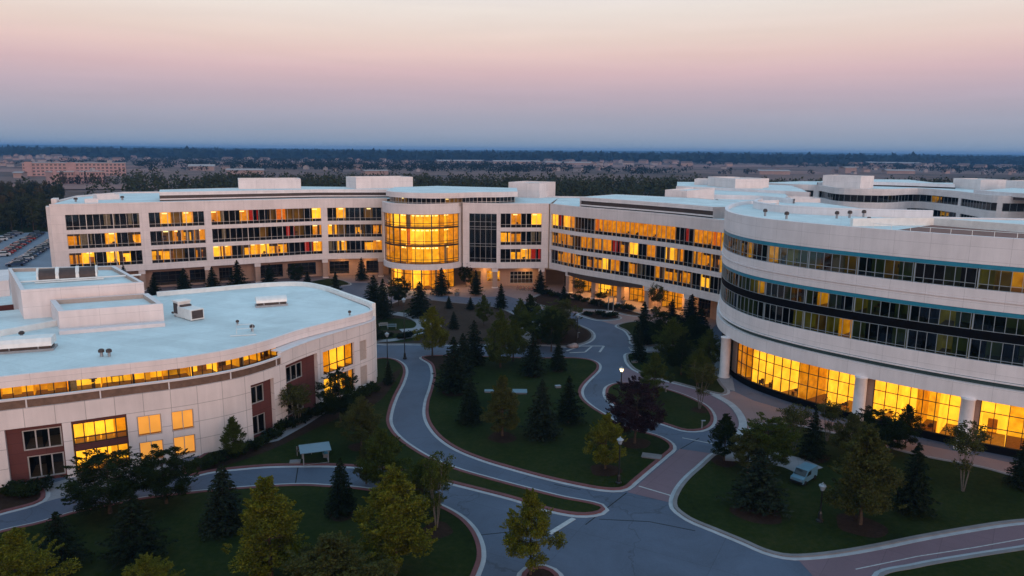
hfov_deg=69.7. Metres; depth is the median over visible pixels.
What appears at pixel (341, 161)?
field
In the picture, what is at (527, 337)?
path
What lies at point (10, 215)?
wood tree
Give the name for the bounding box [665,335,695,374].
broadleaf tree
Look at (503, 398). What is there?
broadleaf tree
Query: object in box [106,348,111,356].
roof vent
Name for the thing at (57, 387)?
clerestory window
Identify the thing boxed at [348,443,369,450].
mulch ring
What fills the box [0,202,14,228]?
wood tree
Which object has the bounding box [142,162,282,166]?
field
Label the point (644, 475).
gutter
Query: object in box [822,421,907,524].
broadleaf tree
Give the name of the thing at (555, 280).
plaza
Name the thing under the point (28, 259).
parked car
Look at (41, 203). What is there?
wood tree
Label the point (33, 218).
wood tree
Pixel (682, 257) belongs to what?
window
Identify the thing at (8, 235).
parked car
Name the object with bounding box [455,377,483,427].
spruce tree
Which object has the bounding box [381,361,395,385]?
spruce tree
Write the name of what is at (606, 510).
gutter
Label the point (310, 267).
window
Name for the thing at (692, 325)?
broadleaf tree
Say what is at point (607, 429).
broadleaf tree
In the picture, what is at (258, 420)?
window
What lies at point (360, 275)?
spruce tree
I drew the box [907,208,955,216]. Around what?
window
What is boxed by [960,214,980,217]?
window
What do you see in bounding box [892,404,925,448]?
broadleaf tree
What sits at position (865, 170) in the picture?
house
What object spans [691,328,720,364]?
broadleaf tree
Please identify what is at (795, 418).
multi stem tree
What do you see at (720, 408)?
pink path
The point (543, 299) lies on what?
lawn
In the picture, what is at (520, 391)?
utility cover
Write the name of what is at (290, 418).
shrub
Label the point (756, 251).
window
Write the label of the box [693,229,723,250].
window
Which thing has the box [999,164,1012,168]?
house
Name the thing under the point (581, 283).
multi stem tree
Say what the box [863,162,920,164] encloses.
warehouse
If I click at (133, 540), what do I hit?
spruce tree
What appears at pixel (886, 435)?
broadleaf tree
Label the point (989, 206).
window
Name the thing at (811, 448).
spruce tree
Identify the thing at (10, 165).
house
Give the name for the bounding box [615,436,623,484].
street lamp
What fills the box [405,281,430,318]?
spruce tree
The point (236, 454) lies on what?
shrub
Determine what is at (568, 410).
spruce tree
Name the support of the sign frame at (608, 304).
on the lawn at (594, 315)
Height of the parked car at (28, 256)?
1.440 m
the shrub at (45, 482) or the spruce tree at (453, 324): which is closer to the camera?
the shrub at (45, 482)
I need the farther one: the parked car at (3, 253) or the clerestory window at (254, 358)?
the parked car at (3, 253)
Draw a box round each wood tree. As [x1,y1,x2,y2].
[0,196,7,209]
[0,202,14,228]
[1,183,12,194]
[1,207,14,228]
[4,209,19,230]
[11,185,28,195]
[16,209,27,228]
[22,199,43,230]
[33,204,45,227]
[34,199,47,224]
[38,207,47,230]
[47,188,60,199]
[59,171,66,184]
[74,174,80,183]
[83,171,89,183]
[88,173,94,184]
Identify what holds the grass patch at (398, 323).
on the lawn at (466, 317)
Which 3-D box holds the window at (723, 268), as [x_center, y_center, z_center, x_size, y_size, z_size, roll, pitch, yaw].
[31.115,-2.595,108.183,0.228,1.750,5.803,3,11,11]
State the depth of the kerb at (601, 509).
71.33 m
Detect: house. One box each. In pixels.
[3,155,11,158]
[6,163,14,166]
[24,154,32,158]
[51,154,62,158]
[112,157,120,160]
[573,167,582,171]
[622,161,633,165]
[638,159,647,163]
[650,161,657,164]
[669,160,678,163]
[681,161,691,165]
[725,162,732,165]
[860,168,869,171]
[919,168,927,171]
[957,163,969,167]
[974,164,987,168]
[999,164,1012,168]
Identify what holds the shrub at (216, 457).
on the mulch bed at (374, 397)
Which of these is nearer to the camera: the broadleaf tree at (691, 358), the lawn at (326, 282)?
the broadleaf tree at (691, 358)
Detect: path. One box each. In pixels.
[376,332,422,341]
[379,312,430,331]
[522,322,539,344]
[619,368,738,435]
[628,347,692,350]
[725,448,822,471]
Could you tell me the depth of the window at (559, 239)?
163.61 m
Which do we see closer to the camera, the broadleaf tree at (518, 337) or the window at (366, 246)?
the broadleaf tree at (518, 337)
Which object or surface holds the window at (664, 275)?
in the office building at (619, 247)
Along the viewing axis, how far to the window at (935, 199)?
240.36 m
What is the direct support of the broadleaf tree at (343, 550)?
on the lawn at (454, 553)
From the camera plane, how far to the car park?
211.91 m
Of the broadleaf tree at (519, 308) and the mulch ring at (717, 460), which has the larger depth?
the broadleaf tree at (519, 308)
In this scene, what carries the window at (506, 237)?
in the office building at (619, 247)
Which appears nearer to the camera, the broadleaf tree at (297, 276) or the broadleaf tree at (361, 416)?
the broadleaf tree at (361, 416)
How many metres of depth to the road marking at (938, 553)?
57.97 m
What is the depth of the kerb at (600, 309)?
145.88 m
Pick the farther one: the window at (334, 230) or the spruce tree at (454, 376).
the window at (334, 230)
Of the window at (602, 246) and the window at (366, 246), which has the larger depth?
the window at (366, 246)
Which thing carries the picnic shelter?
on the lawn at (330, 432)
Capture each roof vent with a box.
[98,348,103,356]
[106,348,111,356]
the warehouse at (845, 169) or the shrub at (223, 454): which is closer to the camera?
the shrub at (223, 454)
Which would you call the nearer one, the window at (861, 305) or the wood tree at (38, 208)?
the window at (861, 305)
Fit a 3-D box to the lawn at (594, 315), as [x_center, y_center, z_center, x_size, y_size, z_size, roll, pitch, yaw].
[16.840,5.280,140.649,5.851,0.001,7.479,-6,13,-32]
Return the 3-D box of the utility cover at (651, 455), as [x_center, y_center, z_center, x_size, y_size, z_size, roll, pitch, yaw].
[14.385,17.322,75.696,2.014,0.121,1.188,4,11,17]
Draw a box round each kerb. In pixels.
[0,484,480,575]
[0,487,45,512]
[182,357,604,514]
[312,278,349,286]
[376,298,593,346]
[422,355,672,489]
[521,565,558,575]
[533,294,640,315]
[579,312,619,319]
[605,382,713,430]
[617,321,697,345]
[626,352,726,393]
[673,423,1023,556]
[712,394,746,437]
[878,547,1023,575]
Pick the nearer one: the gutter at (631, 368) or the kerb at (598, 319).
the gutter at (631, 368)
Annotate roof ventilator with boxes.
[0,333,57,353]
[255,295,287,307]
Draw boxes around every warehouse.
[12,171,27,177]
[188,164,215,170]
[226,168,264,173]
[360,170,388,174]
[434,160,482,162]
[492,160,540,163]
[545,161,590,164]
[755,170,789,174]
[838,167,856,172]
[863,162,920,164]
[881,169,914,173]
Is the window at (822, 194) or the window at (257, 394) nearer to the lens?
the window at (257, 394)
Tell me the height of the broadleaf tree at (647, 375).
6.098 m
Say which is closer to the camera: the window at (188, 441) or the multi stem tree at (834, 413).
the window at (188, 441)
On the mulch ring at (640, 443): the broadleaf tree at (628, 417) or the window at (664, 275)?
the broadleaf tree at (628, 417)
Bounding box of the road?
[0,283,1017,575]
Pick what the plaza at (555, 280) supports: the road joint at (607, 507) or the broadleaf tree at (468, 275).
the broadleaf tree at (468, 275)
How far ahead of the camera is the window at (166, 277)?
169.40 m
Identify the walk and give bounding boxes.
[45,464,174,501]
[264,412,324,443]
[714,342,734,390]
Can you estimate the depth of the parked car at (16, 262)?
192.47 m
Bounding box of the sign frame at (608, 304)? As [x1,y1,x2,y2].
[606,296,613,312]
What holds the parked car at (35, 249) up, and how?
on the car park
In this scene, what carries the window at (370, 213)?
in the office building at (619, 247)
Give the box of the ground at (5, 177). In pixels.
[0,155,1023,222]
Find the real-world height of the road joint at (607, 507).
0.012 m
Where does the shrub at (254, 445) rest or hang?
on the mulch bed at (374, 397)
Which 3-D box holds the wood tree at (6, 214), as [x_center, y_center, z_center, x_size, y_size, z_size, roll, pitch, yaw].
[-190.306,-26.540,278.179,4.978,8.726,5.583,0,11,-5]
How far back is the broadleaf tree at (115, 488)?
61.30 m
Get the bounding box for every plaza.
[144,264,716,328]
[720,391,1017,472]
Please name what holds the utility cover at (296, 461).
on the lawn at (330, 432)
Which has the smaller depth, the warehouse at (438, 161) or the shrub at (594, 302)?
the shrub at (594, 302)
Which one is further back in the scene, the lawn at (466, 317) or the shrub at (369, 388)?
the lawn at (466, 317)
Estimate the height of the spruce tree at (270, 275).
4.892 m
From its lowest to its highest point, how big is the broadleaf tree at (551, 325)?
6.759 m
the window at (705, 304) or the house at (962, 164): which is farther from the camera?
the house at (962, 164)
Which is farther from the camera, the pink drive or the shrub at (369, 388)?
the shrub at (369, 388)
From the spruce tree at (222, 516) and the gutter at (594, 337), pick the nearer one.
the spruce tree at (222, 516)
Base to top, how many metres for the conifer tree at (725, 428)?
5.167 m
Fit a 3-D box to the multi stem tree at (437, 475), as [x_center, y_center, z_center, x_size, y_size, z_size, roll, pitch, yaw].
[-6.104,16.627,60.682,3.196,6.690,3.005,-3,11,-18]
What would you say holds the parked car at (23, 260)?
on the car park
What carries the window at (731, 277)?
in the curved office building at (921, 312)
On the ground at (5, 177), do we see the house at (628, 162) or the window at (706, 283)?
the house at (628, 162)
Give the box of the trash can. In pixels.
[323,451,327,457]
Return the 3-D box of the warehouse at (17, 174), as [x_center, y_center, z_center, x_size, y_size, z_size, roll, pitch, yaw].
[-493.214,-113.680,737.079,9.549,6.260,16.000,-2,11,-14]
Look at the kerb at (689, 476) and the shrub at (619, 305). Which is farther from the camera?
the shrub at (619, 305)
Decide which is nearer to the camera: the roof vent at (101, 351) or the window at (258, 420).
the roof vent at (101, 351)
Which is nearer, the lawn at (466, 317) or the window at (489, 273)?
the lawn at (466, 317)
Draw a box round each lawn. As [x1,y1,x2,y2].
[0,223,47,234]
[0,486,476,575]
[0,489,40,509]
[186,358,600,511]
[312,279,347,285]
[376,298,591,345]
[424,356,669,486]
[526,568,553,575]
[534,294,638,314]
[582,312,617,318]
[608,383,710,428]
[619,322,687,344]
[628,352,723,392]
[677,424,1023,553]
[884,550,1023,575]
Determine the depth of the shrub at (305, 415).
83.77 m
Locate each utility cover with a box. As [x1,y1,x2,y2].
[289,459,300,463]
[484,389,493,392]
[512,389,526,393]
[641,452,661,459]
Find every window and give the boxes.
[0,381,68,399]
[22,426,62,450]
[27,452,65,478]
[65,213,139,229]
[67,232,141,248]
[68,374,131,391]
[69,250,142,266]
[72,416,127,444]
[75,443,129,472]
[132,367,190,383]
[137,413,161,436]
[139,439,163,459]
[148,211,204,227]
[150,229,205,245]
[151,247,206,263]
[153,270,182,284]
[171,409,193,430]
[173,434,195,454]
[189,269,205,282]
[190,358,240,375]
[211,208,320,224]
[212,225,321,242]
[213,241,322,259]
[219,267,232,280]
[239,347,276,366]
[251,383,263,404]
[253,412,265,434]
[260,264,282,277]
[261,361,301,382]
[287,391,303,415]
[288,262,315,275]
[323,343,352,373]
[324,369,352,395]
[327,207,381,220]
[328,224,381,236]
[328,240,381,253]
[329,261,348,273]
[366,261,378,272]
[470,271,480,284]
[487,270,499,281]
[500,213,541,227]
[500,231,541,244]
[500,249,540,261]
[510,271,532,282]
[551,250,573,267]
[552,214,574,231]
[552,232,574,249]
[574,236,593,252]
[574,254,593,270]
[575,217,595,233]
[575,278,590,292]
[593,257,628,276]
[594,238,629,256]
[595,219,630,237]
[598,284,616,297]
[628,262,655,280]
[629,242,656,260]
[629,286,644,302]
[630,222,657,240]
[655,246,693,266]
[655,266,692,287]
[656,225,694,245]
[661,290,682,310]
[691,272,720,293]
[692,251,721,271]
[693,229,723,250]
[698,298,710,317]
[720,280,723,299]
[722,264,724,279]
[722,333,732,369]
[723,233,726,248]
[723,286,737,309]
[725,268,738,286]
[726,235,740,255]
[736,343,854,412]
[737,294,764,318]
[738,275,765,294]
[740,240,768,261]
[763,303,803,328]
[765,282,805,302]
[767,245,808,267]
[803,311,851,338]
[805,290,854,311]
[808,251,858,274]
[819,191,830,199]
[830,193,863,201]
[851,320,907,348]
[853,297,909,319]
[857,257,914,281]
[864,195,898,202]
[872,380,960,436]
[898,194,931,201]
[906,329,969,358]
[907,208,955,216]
[909,305,972,328]
[913,262,978,288]
[931,195,957,204]
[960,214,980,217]
[961,198,996,210]
[968,338,1023,366]
[971,313,1023,335]
[976,268,1023,293]
[977,401,1023,449]
[1002,203,1023,211]
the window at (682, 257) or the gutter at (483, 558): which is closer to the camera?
the gutter at (483, 558)
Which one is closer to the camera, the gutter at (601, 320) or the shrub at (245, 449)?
the shrub at (245, 449)
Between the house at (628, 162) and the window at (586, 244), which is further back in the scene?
the house at (628, 162)
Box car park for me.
[0,232,51,269]
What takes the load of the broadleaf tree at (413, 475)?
on the lawn at (454, 553)
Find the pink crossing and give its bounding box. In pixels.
[628,449,709,501]
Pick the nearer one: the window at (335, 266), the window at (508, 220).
the window at (508, 220)
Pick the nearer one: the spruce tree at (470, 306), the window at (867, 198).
the spruce tree at (470, 306)
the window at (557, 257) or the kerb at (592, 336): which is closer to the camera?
the kerb at (592, 336)
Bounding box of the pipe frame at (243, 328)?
[231,324,255,335]
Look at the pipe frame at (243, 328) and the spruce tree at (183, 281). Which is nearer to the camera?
the pipe frame at (243, 328)
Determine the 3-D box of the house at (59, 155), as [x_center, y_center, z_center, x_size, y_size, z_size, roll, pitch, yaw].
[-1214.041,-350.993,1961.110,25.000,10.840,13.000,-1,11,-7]
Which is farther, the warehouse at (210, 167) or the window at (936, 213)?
the warehouse at (210, 167)
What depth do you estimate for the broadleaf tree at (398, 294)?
146.97 m
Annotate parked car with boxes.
[0,251,10,256]
[3,234,13,237]
[5,260,25,266]
[8,258,27,262]
[11,230,23,234]
[11,257,30,261]
[18,253,36,257]
[20,255,33,259]
[26,248,44,252]
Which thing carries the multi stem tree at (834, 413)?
on the lawn at (986, 496)
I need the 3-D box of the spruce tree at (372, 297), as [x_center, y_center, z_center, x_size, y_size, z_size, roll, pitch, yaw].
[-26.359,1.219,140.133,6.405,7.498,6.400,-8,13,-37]
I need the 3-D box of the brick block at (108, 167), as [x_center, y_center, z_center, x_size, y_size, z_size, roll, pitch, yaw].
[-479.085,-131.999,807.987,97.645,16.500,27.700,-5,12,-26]
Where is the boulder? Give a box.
[566,343,577,347]
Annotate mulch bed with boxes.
[196,369,401,470]
[429,356,449,369]
[540,324,588,342]
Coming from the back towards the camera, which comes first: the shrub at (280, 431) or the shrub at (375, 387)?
the shrub at (375, 387)
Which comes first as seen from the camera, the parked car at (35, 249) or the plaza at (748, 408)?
the plaza at (748, 408)
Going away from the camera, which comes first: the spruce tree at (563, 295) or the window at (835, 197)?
the spruce tree at (563, 295)
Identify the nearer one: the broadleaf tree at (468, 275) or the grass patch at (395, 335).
the grass patch at (395, 335)
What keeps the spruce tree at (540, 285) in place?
on the plaza at (555, 280)
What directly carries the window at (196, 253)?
in the office building at (619, 247)
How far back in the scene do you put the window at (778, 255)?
90.50 m
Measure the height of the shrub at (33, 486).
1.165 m
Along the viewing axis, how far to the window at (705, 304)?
142.51 m
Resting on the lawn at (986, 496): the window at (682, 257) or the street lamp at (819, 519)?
the street lamp at (819, 519)
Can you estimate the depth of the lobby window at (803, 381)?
94.85 m
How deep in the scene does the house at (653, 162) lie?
1756.64 m
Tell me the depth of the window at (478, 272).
174.99 m
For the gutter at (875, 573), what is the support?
on the road
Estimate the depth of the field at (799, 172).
1193.07 m
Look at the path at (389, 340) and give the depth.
121.42 m
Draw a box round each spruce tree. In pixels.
[32,511,94,575]
[94,489,179,572]
[146,274,160,294]
[174,268,193,289]
[196,464,246,541]
[203,266,220,287]
[224,260,250,285]
[260,264,277,282]
[303,271,311,282]
[323,458,357,520]
[329,272,341,289]
[355,258,368,280]
[363,275,390,313]
[374,278,396,318]
[376,319,384,339]
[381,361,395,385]
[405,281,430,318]
[430,268,452,296]
[432,336,478,394]
[444,296,453,308]
[447,311,460,329]
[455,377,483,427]
[456,333,476,373]
[464,297,474,309]
[465,320,489,365]
[468,270,483,294]
[493,283,508,308]
[516,332,547,377]
[518,379,564,441]
[532,269,548,293]
[547,341,569,371]
[552,375,588,424]
[556,286,567,304]
[628,302,654,344]
[629,327,650,362]
[667,299,676,319]
[677,294,700,326]
[695,308,712,343]
[716,448,794,518]
[793,410,831,461]
[888,442,942,518]
[1001,441,1023,489]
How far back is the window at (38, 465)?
70.54 m
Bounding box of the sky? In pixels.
[0,0,1023,154]
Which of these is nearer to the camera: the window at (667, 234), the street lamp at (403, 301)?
the street lamp at (403, 301)
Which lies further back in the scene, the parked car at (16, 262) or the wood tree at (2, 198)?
the wood tree at (2, 198)
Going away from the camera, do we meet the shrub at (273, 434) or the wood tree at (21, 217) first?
the shrub at (273, 434)
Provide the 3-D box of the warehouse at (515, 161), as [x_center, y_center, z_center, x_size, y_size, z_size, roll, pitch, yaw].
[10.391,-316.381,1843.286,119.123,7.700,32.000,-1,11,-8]
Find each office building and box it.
[0,266,376,487]
[46,176,734,319]
[716,198,1023,456]
[769,175,1023,217]
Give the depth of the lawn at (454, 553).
59.41 m
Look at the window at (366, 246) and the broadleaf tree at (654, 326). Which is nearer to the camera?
the broadleaf tree at (654, 326)
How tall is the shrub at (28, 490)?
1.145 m
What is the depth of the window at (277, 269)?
180.15 m
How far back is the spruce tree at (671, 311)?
137.28 m
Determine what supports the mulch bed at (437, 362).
on the lawn at (563, 456)
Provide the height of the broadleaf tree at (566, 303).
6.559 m
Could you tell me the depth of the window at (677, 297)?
148.72 m
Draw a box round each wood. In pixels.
[0,145,1023,164]
[16,167,1022,196]
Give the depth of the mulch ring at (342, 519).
62.60 m
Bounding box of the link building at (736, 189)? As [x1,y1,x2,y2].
[676,177,863,272]
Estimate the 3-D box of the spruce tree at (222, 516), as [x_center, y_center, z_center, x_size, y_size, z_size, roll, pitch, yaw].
[-23.554,17.133,59.970,4.344,5.937,4.447,-1,11,-8]
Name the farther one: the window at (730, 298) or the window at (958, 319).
the window at (730, 298)
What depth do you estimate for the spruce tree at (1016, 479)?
68.98 m
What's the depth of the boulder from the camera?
117.41 m
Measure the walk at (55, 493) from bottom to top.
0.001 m
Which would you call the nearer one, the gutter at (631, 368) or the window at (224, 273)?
the gutter at (631, 368)
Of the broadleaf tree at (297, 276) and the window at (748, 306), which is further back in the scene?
the broadleaf tree at (297, 276)
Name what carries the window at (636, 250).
in the office building at (619, 247)
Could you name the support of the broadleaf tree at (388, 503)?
on the lawn at (454, 553)
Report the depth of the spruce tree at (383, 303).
135.71 m
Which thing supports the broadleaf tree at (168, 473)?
on the lawn at (454, 553)
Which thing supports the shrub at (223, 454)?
on the mulch bed at (374, 397)
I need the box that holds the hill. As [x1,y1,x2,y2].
[0,144,1023,155]
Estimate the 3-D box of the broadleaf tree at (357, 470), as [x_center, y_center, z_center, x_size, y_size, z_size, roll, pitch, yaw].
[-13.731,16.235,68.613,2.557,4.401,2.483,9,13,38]
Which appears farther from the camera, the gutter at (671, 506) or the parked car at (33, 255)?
the parked car at (33, 255)
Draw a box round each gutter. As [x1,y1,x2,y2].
[0,488,49,514]
[1,483,485,575]
[181,357,608,517]
[377,309,595,347]
[419,355,676,491]
[517,564,563,575]
[578,313,621,320]
[602,383,716,432]
[615,323,648,346]
[623,353,729,394]
[669,423,1023,559]
[872,545,1023,575]
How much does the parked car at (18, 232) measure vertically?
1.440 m
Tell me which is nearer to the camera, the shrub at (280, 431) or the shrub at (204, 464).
the shrub at (204, 464)
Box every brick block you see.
[22,160,126,175]
[44,168,104,183]
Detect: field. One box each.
[0,168,170,171]
[13,184,152,188]
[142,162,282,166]
[256,160,433,162]
[541,165,805,166]
[749,171,825,173]
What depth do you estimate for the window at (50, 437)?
70.09 m
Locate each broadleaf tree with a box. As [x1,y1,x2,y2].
[0,527,81,575]
[55,446,161,515]
[121,552,184,575]
[125,444,200,503]
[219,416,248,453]
[221,475,312,575]
[279,530,401,575]
[287,263,304,281]
[314,367,362,422]
[335,394,383,445]
[352,441,378,483]
[352,462,437,573]
[354,427,413,484]
[385,276,411,305]
[398,457,452,511]
[412,305,449,355]
[458,263,473,282]
[475,294,493,325]
[479,375,520,435]
[483,308,521,367]
[495,319,528,360]
[499,488,567,574]
[509,298,528,335]
[516,304,568,343]
[522,294,540,318]
[534,309,567,351]
[540,298,583,336]
[583,412,627,468]
[605,375,667,443]
[638,352,674,397]
[645,311,671,346]
[651,316,695,355]
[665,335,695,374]
[674,314,707,349]
[680,348,712,384]
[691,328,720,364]
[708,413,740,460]
[727,429,771,472]
[738,412,802,465]
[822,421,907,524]
[828,412,875,453]
[854,405,908,450]
[875,415,911,453]
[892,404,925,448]
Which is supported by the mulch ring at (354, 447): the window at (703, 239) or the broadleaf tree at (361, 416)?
the broadleaf tree at (361, 416)
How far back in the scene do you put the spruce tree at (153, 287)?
155.79 m
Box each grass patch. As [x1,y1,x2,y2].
[377,318,415,330]
[379,331,422,341]
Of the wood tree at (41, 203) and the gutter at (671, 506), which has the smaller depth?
the gutter at (671, 506)
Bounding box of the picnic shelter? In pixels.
[299,441,330,465]
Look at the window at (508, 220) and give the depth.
169.24 m
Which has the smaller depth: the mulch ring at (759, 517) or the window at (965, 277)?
the mulch ring at (759, 517)
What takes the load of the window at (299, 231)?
in the office building at (619, 247)
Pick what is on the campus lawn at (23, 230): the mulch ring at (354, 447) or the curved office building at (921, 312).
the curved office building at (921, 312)
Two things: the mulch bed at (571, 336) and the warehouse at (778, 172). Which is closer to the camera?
the mulch bed at (571, 336)
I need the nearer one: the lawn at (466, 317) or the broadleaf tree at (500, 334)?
the broadleaf tree at (500, 334)
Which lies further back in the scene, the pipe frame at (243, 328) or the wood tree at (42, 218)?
the wood tree at (42, 218)
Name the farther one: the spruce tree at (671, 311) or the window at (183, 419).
the spruce tree at (671, 311)
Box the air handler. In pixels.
[171,298,203,320]
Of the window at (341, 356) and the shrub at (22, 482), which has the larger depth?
the window at (341, 356)
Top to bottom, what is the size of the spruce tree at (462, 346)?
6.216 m
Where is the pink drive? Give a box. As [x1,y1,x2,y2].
[799,525,1023,575]
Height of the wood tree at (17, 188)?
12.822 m
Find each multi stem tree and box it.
[278,383,315,424]
[417,451,455,527]
[571,278,586,295]
[594,291,607,305]
[648,283,668,322]
[689,359,718,408]
[776,403,813,450]
[815,397,848,440]
[942,420,992,491]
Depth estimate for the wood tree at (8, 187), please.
383.21 m
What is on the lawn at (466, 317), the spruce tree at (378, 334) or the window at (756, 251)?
the spruce tree at (378, 334)
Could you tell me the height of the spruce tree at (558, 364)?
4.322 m
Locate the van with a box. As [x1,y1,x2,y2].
[790,462,817,484]
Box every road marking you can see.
[549,518,575,534]
[856,538,1023,568]
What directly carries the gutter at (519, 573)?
on the road
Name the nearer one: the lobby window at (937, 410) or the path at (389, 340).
the lobby window at (937, 410)
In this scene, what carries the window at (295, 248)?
in the office building at (619, 247)
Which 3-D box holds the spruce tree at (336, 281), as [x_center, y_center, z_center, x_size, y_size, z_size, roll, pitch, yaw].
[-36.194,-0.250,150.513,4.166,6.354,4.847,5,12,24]
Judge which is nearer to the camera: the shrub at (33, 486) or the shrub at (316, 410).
the shrub at (33, 486)
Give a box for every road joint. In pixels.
[585,493,625,524]
[600,519,694,530]
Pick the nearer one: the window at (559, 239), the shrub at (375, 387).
the shrub at (375, 387)
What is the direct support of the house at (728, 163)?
on the ground at (5, 177)
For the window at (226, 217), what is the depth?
172.74 m
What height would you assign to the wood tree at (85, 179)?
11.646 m
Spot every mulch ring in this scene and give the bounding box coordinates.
[327,511,352,521]
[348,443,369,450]
[422,521,452,538]
[425,356,440,359]
[487,431,516,442]
[591,464,622,475]
[622,438,650,448]
[690,407,706,412]
[711,455,736,466]
[729,504,781,523]
[801,453,829,462]
[837,513,887,537]
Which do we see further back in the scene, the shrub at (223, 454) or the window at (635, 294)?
the window at (635, 294)
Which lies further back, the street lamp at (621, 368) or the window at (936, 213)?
the window at (936, 213)
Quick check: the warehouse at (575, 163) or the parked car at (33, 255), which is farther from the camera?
the warehouse at (575, 163)
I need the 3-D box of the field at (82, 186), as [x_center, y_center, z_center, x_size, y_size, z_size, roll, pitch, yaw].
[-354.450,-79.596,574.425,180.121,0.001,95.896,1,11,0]
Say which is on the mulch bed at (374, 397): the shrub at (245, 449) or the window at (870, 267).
the shrub at (245, 449)
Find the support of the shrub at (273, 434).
on the mulch bed at (374, 397)
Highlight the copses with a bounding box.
[14,155,1023,174]
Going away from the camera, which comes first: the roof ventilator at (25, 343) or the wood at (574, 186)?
the roof ventilator at (25, 343)
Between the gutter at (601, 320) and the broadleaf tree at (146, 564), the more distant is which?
the gutter at (601, 320)
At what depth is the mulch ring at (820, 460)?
75.11 m
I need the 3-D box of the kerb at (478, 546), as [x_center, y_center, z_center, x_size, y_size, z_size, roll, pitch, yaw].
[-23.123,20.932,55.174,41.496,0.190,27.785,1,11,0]
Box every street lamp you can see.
[385,332,388,368]
[401,297,406,358]
[576,313,578,346]
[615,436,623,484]
[619,366,623,387]
[816,482,826,522]
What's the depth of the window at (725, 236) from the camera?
106.31 m
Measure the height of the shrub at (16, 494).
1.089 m
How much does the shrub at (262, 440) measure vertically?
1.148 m
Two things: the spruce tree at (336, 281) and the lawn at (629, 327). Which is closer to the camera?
the lawn at (629, 327)
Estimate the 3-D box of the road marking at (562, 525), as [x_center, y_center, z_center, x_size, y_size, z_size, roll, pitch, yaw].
[4.189,19.971,61.719,0.450,0.020,3.420,9,14,40]
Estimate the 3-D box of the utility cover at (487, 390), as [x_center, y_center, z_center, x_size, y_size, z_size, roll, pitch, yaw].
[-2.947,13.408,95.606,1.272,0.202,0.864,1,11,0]
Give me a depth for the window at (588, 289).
165.88 m
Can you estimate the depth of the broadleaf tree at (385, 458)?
66.34 m
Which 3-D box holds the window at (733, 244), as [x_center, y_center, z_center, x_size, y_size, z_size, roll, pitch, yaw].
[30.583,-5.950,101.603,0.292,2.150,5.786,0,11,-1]
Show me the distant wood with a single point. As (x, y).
(217, 152)
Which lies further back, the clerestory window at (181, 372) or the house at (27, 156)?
the house at (27, 156)
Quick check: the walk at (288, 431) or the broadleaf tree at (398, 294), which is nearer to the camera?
the walk at (288, 431)
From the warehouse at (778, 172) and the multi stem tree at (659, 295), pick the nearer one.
the multi stem tree at (659, 295)
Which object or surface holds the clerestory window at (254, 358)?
in the office building at (193, 386)
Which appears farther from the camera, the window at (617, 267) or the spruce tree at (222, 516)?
the window at (617, 267)
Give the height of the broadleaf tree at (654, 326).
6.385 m
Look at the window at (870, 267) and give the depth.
81.54 m
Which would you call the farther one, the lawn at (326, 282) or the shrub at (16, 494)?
the lawn at (326, 282)
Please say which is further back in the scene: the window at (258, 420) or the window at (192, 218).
the window at (192, 218)
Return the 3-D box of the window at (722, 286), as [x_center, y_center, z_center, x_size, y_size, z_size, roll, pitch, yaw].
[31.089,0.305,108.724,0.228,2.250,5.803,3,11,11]
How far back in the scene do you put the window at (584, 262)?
158.95 m
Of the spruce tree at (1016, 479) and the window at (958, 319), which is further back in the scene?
the window at (958, 319)
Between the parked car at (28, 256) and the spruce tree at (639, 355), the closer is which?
the spruce tree at (639, 355)
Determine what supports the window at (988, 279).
in the curved office building at (921, 312)
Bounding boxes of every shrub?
[0,485,18,496]
[1,480,24,493]
[2,484,21,495]
[8,482,39,497]
[11,478,35,485]
[14,483,41,497]
[22,483,40,493]
[30,473,54,490]
[198,458,218,469]
[202,451,224,463]
[215,449,234,462]
[222,450,241,458]
[238,441,250,454]
[245,439,261,449]
[254,435,272,445]
[256,433,271,443]
[261,428,280,438]
[268,426,285,435]
[273,419,291,429]
[278,417,299,428]
[285,415,304,423]
[292,409,309,423]
[304,402,324,416]
[304,411,318,421]
[353,389,371,396]
[357,384,373,391]
[364,381,380,391]
[401,330,414,338]
[589,299,597,305]
[604,302,612,307]
[610,310,619,316]
[616,303,626,309]
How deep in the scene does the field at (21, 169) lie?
989.70 m
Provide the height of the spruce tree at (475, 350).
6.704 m
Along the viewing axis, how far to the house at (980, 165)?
1616.47 m
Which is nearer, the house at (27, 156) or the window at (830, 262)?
the window at (830, 262)
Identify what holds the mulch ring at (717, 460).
on the lawn at (986, 496)

